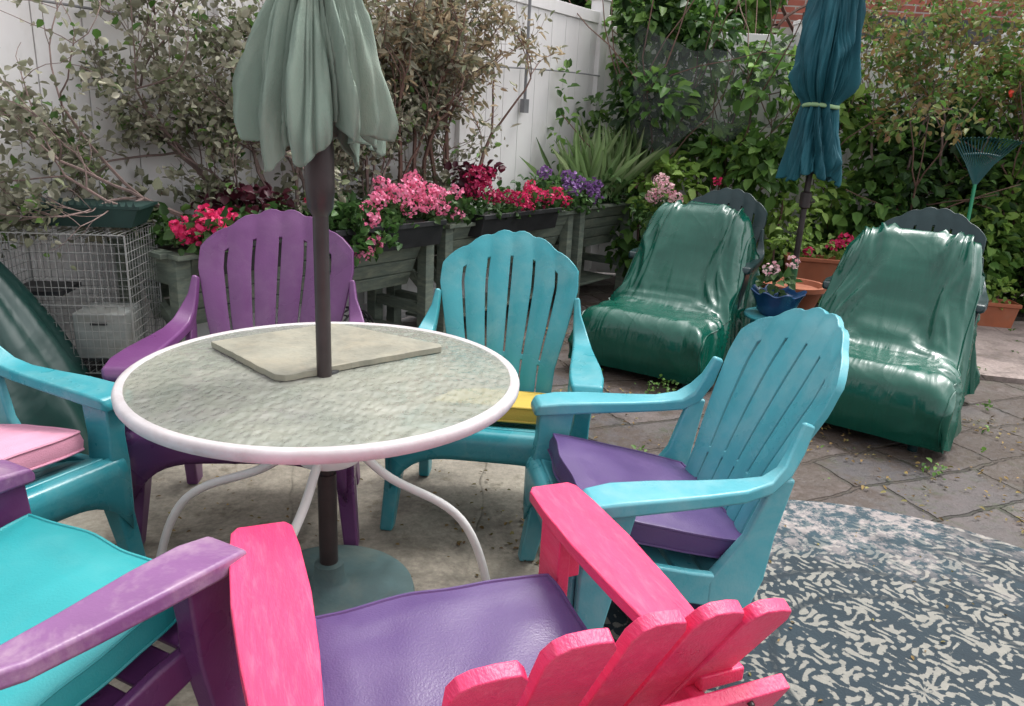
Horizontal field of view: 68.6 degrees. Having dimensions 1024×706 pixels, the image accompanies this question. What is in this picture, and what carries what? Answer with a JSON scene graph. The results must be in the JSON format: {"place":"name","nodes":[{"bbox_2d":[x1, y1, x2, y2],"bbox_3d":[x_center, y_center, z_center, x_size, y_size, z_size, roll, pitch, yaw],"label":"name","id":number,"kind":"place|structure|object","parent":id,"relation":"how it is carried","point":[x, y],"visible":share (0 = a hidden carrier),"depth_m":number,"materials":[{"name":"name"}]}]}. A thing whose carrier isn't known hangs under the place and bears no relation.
{"place":"outdoors","nodes":[
{"label":"outdoors","id":0,"kind":"place"},
{"bbox_2d":[58,458,540,705],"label":"concrete patio","id":1,"kind":"structure","parent":0,"point":[425,537],"depth_m":2.62,"materials":[{"name":"grey concrete"}]},
{"bbox_2d":[0,261,88,454],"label":"covered chair","id":2,"kind":"object","parent":1,"relation":"on","point":[31,333],"visible":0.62,"depth_m":2.81,"materials":[{"name":"green plastic"}]},
{"bbox_2d":[0,346,145,556],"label":"adirondack chair","id":3,"kind":"object","parent":1,"relation":"on","point":[70,480],"visible":0.86,"depth_m":2.09,"materials":[{"name":"teal plastic"}]},
{"bbox_2d":[0,459,246,705],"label":"adirondack chair","id":4,"kind":"object","parent":1,"relation":"on","point":[87,617],"visible":0.98,"depth_m":1.36,"materials":[{"name":"purple plastic"}]},
{"bbox_2d":[101,209,363,545],"bbox_3d":[-0.866,0.038,2.633,0.777,0.986,0.808,1,17,-6],"label":"adirondack chair","id":5,"kind":"object","parent":1,"relation":"on","point":[266,230],"visible":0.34,"depth_m":2.78,"materials":[{"name":"purple plastic"}]},
{"bbox_2d":[111,322,519,580],"bbox_3d":[-0.535,0.371,2.109,1.080,0.695,1.030,3,17,0],"label":"patio table","id":6,"kind":"object","parent":1,"relation":"on","point":[200,396],"visible":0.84,"depth_m":1.82,"materials":[{"name":"grey glass"}]},
{"bbox_2d":[211,323,441,380],"bbox_3d":[-0.532,-0.019,2.189,0.542,0.018,0.397,-12,23,-40],"label":"stone slab","id":7,"kind":"object","parent":6,"relation":"on","point":[287,355],"depth_m":2.13,"materials":[{"name":"stone"}]},
{"bbox_2d":[232,0,414,615],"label":"patio umbrella","id":8,"kind":"object","parent":1,"relation":"on","point":[309,86],"visible":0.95,"depth_m":1.69,"materials":[{"name":"green fabric"}]},
{"bbox_2d":[114,460,618,636],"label":"fallen leaves","id":9,"kind":"object","parent":1,"relation":"on","point":[516,540],"visible":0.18,"depth_m":2.58,"materials":[{"name":"brown plant"}]},
{"bbox_2d":[380,230,603,530],"bbox_3d":[-0.049,0.069,2.750,0.740,0.939,0.769,4,17,4],"label":"adirondack chair","id":10,"kind":"object","parent":1,"relation":"on","point":[508,437],"visible":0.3,"depth_m":2.89,"materials":[{"name":"teal plastic"}]},
{"bbox_2d":[229,482,790,705],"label":"wooden adirondack chair","id":11,"kind":"object","parent":1,"relation":"on","point":[528,640],"visible":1,"depth_m":1.28,"materials":[{"name":"pink paint"}]},
{"bbox_2d":[401,272,1023,548],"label":"ground","id":12,"kind":"structure","parent":0,"point":[955,503],"depth_m":3.38,"materials":[{"name":"grey stone"}]},
{"bbox_2d":[0,197,163,378],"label":"wire cage","id":13,"kind":"object","parent":12,"relation":"on","point":[105,331],"visible":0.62,"depth_m":3.02,"materials":[{"name":"grey metal"}]},
{"bbox_2d":[107,221,433,342],"bbox_3d":[-1.151,-0.271,4.019,0.580,0.753,1.700,15,21,34],"label":"raised planter bed","id":14,"kind":"object","parent":12,"relation":"on","point":[176,271],"visible":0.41,"depth_m":3.69,"materials":[{"name":"wood"}]},
{"bbox_2d":[0,162,458,244],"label":"fern foliage","id":15,"kind":"object","parent":14,"relation":"on","point":[157,184],"visible":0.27,"depth_m":3.42,"materials":[{"name":"plant"}]},
{"bbox_2d":[195,239,281,273],"bbox_3d":[-1.194,-0.449,3.375,0.168,0.145,0.420,15,21,34],"label":"window box planter","id":16,"kind":"object","parent":14,"relation":"on","point":[253,257],"visible":0.02,"depth_m":3.34,"materials":[{"name":"black plastic"}]},
{"bbox_2d":[190,177,299,222],"bbox_3d":[-1.247,-0.698,3.590,0.418,0.275,0.482,16,21,36],"label":"coleus plant","id":17,"kind":"object","parent":14,"relation":"on","point":[263,192],"visible":0.53,"depth_m":3.52,"materials":[{"name":"red plant"}]},
{"bbox_2d":[0,0,508,270],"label":"shrub","id":18,"kind":"object","parent":14,"relation":"on","point":[19,112],"visible":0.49,"depth_m":3.25,"materials":[{"name":"green plant"}]},
{"bbox_2d":[125,180,589,255],"bbox_3d":[-0.556,-0.849,4.413,0.666,0.279,3.281,15,21,34],"label":"geranium","id":19,"kind":"object","parent":14,"relation":"on","point":[167,236],"depth_m":3.78,"materials":[{"name":"pink plant"}]},
{"bbox_2d":[329,218,446,257],"bbox_3d":[-0.685,-0.628,4.045,0.168,0.145,0.820,15,21,34],"label":"window box planter","id":20,"kind":"object","parent":14,"relation":"on","point":[426,232],"visible":0.53,"depth_m":4.13,"materials":[{"name":"black plastic"}]},
{"bbox_2d":[330,169,465,266],"bbox_3d":[-0.579,-0.755,4.067,0.285,0.454,1.027,13,20,30],"label":"geranium","id":21,"kind":"object","parent":14,"relation":"on","point":[435,192],"depth_m":3.91,"materials":[{"name":"pink plant"}]},
{"bbox_2d":[0,0,611,348],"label":"vinyl fence","id":22,"kind":"object","parent":12,"relation":"on","point":[585,50],"visible":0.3,"depth_m":3.73,"materials":[{"name":"white plastic"}]},
{"bbox_2d":[31,0,599,112],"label":"electrical cable","id":23,"kind":"object","parent":22,"relation":"attached to","point":[524,104],"visible":0.48,"depth_m":5.59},
{"bbox_2d":[386,206,578,332],"bbox_3d":[-0.184,-0.611,5.293,0.580,0.753,1.530,15,21,34],"label":"raised planter bed","id":24,"kind":"object","parent":12,"relation":"on","point":[454,236],"visible":0.31,"depth_m":4.89,"materials":[{"name":"wood"}]},
{"bbox_2d":[363,0,566,218],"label":"dry shrub","id":25,"kind":"object","parent":24,"relation":"on","point":[447,26],"visible":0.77,"depth_m":4.54,"materials":[{"name":"brown plant"}]},
{"bbox_2d":[466,207,561,237],"bbox_3d":[0.021,-0.876,4.976,0.168,0.145,0.870,15,21,34],"label":"window box planter","id":26,"kind":"object","parent":24,"relation":"on","point":[491,223],"visible":0.77,"depth_m":4.88,"materials":[{"name":"black plastic"}]},
{"bbox_2d":[443,159,505,200],"bbox_3d":[-0.248,-1.115,4.828,0.354,0.261,0.357,14,20,32],"label":"coleus plant","id":27,"kind":"object","parent":26,"relation":"in","point":[461,180],"visible":0.47,"depth_m":4.76,"materials":[{"name":"red plant"}]},
{"bbox_2d":[463,163,517,204],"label":"geranium flowers","id":28,"kind":"object","parent":26,"relation":"in","point":[476,183],"visible":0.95,"depth_m":4.66,"materials":[{"name":"pink plant"}]},
{"bbox_2d":[509,179,572,210],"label":"geranium flowers","id":29,"kind":"object","parent":26,"relation":"in","point":[534,187],"visible":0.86,"depth_m":5.04,"materials":[{"name":"pink plant"}]},
{"bbox_2d":[531,198,633,297],"bbox_3d":[0.556,-0.880,6.264,0.580,0.773,0.930,15,21,34],"label":"raised planter bed","id":30,"kind":"object","parent":12,"relation":"on","point":[594,227],"visible":0.43,"depth_m":6.15,"materials":[{"name":"wood"}]},
{"bbox_2d":[537,164,604,204],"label":"petunia flowers","id":31,"kind":"object","parent":30,"relation":"on","point":[567,182],"visible":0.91,"depth_m":5.43,"materials":[{"name":"purple plant"}]},
{"bbox_2d":[510,168,654,215],"bbox_3d":[0.628,-1.318,5.975,0.629,0.343,1.464,15,21,34],"label":"geranium foliage","id":32,"kind":"object","parent":30,"relation":"on","point":[556,178],"visible":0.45,"depth_m":5.70,"materials":[{"name":"purple plant"}]},
{"bbox_2d":[633,172,682,203],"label":"geranium flowers","id":33,"kind":"object","parent":32,"relation":"in","point":[670,186],"visible":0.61,"depth_m":5.61,"materials":[{"name":"pink plant"}]},
{"bbox_2d":[546,2,643,180],"bbox_3d":[0.724,-2.163,6.350,0.500,1.585,1.198,16,21,35],"label":"climbing vine","id":34,"kind":"object","parent":30,"relation":"on","point":[595,115],"visible":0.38,"depth_m":6.38,"materials":[{"name":"green plant"}]},
{"bbox_2d":[519,114,676,199],"bbox_3d":[0.791,-1.582,6.041,1.008,0.668,1.359,15,21,35],"label":"iris plant","id":35,"kind":"object","parent":30,"relation":"on","point":[598,157],"visible":0.76,"depth_m":5.87,"materials":[{"name":"green plant"}]},
{"bbox_2d":[568,200,760,388],"bbox_3d":[0.977,-0.407,4.504,0.850,0.943,1.161,13,20,30],"label":"covered patio chair","id":36,"kind":"object","parent":12,"relation":"on","point":[668,310],"visible":0.91,"depth_m":4.40,"materials":[{"name":"green plastic"}]},
{"bbox_2d":[560,0,777,29],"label":"background tree","id":37,"kind":"object","parent":12,"relation":"on","point":[581,3],"visible":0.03,"depth_m":9.17,"materials":[{"name":"green plant"}]},
{"bbox_2d":[584,0,805,34],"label":"background tree","id":38,"kind":"object","parent":12,"relation":"on","point":[764,11],"visible":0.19,"depth_m":8.06,"materials":[{"name":"green plant"}]},
{"bbox_2d":[628,188,767,308],"bbox_3d":[1.267,-0.559,4.930,0.784,0.995,0.815,13,20,30],"label":"adirondack chair","id":39,"kind":"object","parent":12,"relation":"on","point":[737,199],"visible":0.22,"depth_m":4.97,"materials":[{"name":"grey plastic"}]},
{"bbox_2d":[445,299,1023,576],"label":"fallen leaves","id":40,"kind":"object","parent":12,"relation":"on","point":[862,487],"visible":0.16,"depth_m":3.15,"materials":[{"name":"green plant"}]},
{"bbox_2d":[743,307,767,323],"bbox_3d":[1.555,-0.051,4.435,0.410,0.361,0.410,3,17,0],"label":"side table","id":41,"kind":"object","parent":12,"relation":"on","point":[752,314],"visible":0.17,"depth_m":4.38,"materials":[{"name":"teal plastic"}]},
{"bbox_2d":[750,284,806,316],"bbox_3d":[1.538,-0.297,4.360,0.305,0.152,0.305,-4,18,-21],"label":"blue flower pot","id":42,"kind":"object","parent":41,"relation":"on","point":[768,304],"visible":0.78,"depth_m":4.27,"materials":[{"name":"ceramic"}]},
{"bbox_2d":[755,255,802,296],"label":"potted geranium","id":43,"kind":"object","parent":42,"relation":"in","point":[786,275],"depth_m":4.34,"materials":[{"name":"plant"}]},
{"bbox_2d":[761,277,826,309],"bbox_3d":[1.836,-0.250,4.997,0.430,0.440,0.430,3,17,0],"label":"terracotta pot","id":44,"kind":"object","parent":41,"relation":"on","point":[815,290],"visible":0.24,"depth_m":4.83,"materials":[{"name":"orange ceramic"}]},
{"bbox_2d":[562,0,1023,312],"bbox_3d":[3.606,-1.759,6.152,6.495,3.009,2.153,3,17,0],"label":"hedge","id":45,"kind":"object","parent":12,"relation":"on","point":[742,148],"visible":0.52,"depth_m":6.01,"materials":[{"name":"green plant"}]},
{"bbox_2d":[627,191,677,236],"bbox_3d":[1.088,-1.046,5.756,0.397,0.390,0.366,3,17,0],"label":"corner foliage","id":46,"kind":"object","parent":45,"relation":"attached to","point":[649,214],"visible":0.56,"depth_m":5.78,"materials":[{"name":"green plant"}]},
{"bbox_2d":[712,177,1019,309],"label":"flowers","id":47,"kind":"object","parent":45,"relation":"attached to","point":[819,247],"depth_m":5.54,"materials":[{"name":"red plant"}]},
{"bbox_2d":[843,0,1023,172],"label":"rose bush","id":48,"kind":"object","parent":45,"relation":"on","point":[938,29],"visible":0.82,"depth_m":5.54,"materials":[{"name":"green plant"}]},
{"bbox_2d":[954,53,1023,214],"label":"wild bush","id":49,"kind":"object","parent":45,"relation":"on","point":[1004,133],"visible":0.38,"depth_m":5.98,"materials":[{"name":"green plant"}]},
{"bbox_2d":[1008,89,1013,97],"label":"hibiscus flowers","id":50,"kind":"object","parent":49,"relation":"on","point":[1011,92],"visible":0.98,"depth_m":5.57,"materials":[{"name":"red plant"}]},
{"bbox_2d":[601,329,1017,479],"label":"weeds","id":51,"kind":"object","parent":12,"relation":"on","point":[923,464],"visible":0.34,"depth_m":3.92,"materials":[{"name":"green plant"}]},
{"bbox_2d":[783,253,840,296],"bbox_3d":[2.227,-0.465,5.626,0.500,0.522,0.250,6,17,10],"label":"terracotta trough","id":52,"kind":"object","parent":12,"relation":"on","point":[821,269],"visible":0.22,"depth_m":5.50,"materials":[{"name":"orange ceramic"}]},
{"bbox_2d":[603,500,1023,705],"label":"round rug","id":53,"kind":"object","parent":12,"relation":"on","point":[836,645],"visible":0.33,"depth_m":2.23,"materials":[{"name":"fabric"}]},
{"bbox_2d":[518,307,849,629],"bbox_3d":[0.460,0.323,2.058,0.746,0.910,0.718,0,17,-9],"label":"adirondack chair","id":54,"kind":"object","parent":53,"relation":"on","point":[699,524],"visible":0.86,"depth_m":1.97,"materials":[{"name":"teal plastic"}]},
{"bbox_2d":[749,525,1006,700],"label":"fallen leaves","id":55,"kind":"object","parent":53,"relation":"on","point":[912,657],"visible":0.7,"depth_m":2.19,"materials":[{"name":"plant"}]},
{"bbox_2d":[775,0,865,285],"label":"patio umbrella","id":56,"kind":"object","parent":12,"relation":"on","point":[824,77],"visible":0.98,"depth_m":4.52,"materials":[{"name":"blue fabric"}]},
{"bbox_2d":[818,222,984,453],"bbox_3d":[1.921,-0.149,3.824,0.855,0.941,1.162,15,21,34],"label":"covered patio chair","id":57,"kind":"object","parent":12,"relation":"on","point":[902,303],"visible":0.72,"depth_m":3.72,"materials":[{"name":"green plastic"}]},
{"bbox_2d":[822,207,988,325],"bbox_3d":[2.237,-0.294,4.231,0.784,0.995,0.815,15,21,34],"label":"adirondack chair","id":58,"kind":"object","parent":12,"relation":"on","point":[929,218],"visible":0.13,"depth_m":4.34,"materials":[{"name":"grey plastic"}]},
{"bbox_2d":[802,12,1023,47],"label":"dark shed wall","id":59,"kind":"structure","parent":12,"relation":"on","point":[970,31],"depth_m":9.58,"materials":[{"name":"brown brick"}]},
{"bbox_2d":[955,137,1023,221],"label":"garden rake","id":60,"kind":"object","parent":12,"relation":"on","point":[977,173],"visible":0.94,"depth_m":5.28,"materials":[{"name":"green plastic"}]},
{"bbox_2d":[975,321,1023,383],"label":"concrete slab","id":61,"kind":"structure","parent":12,"relation":"on","point":[997,358],"depth_m":5.07,"materials":[{"name":"grey concrete"}]},
{"bbox_2d":[977,299,1022,327],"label":"terracotta trough","id":62,"kind":"object","parent":61,"relation":"on","point":[993,315],"visible":0.44,"depth_m":5.78,"materials":[{"name":"orange ceramic"}]},
{"bbox_2d":[772,0,1023,27],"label":"walls","id":63,"kind":"structure","parent":0,"point":[916,10],"depth_m":12.30,"materials":[{"name":"red brick"}]},
{"bbox_2d":[776,28,791,34],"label":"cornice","id":64,"kind":"structure","parent":63,"relation":"attached to","point":[787,31],"depth_m":12.33,"materials":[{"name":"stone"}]}
]}

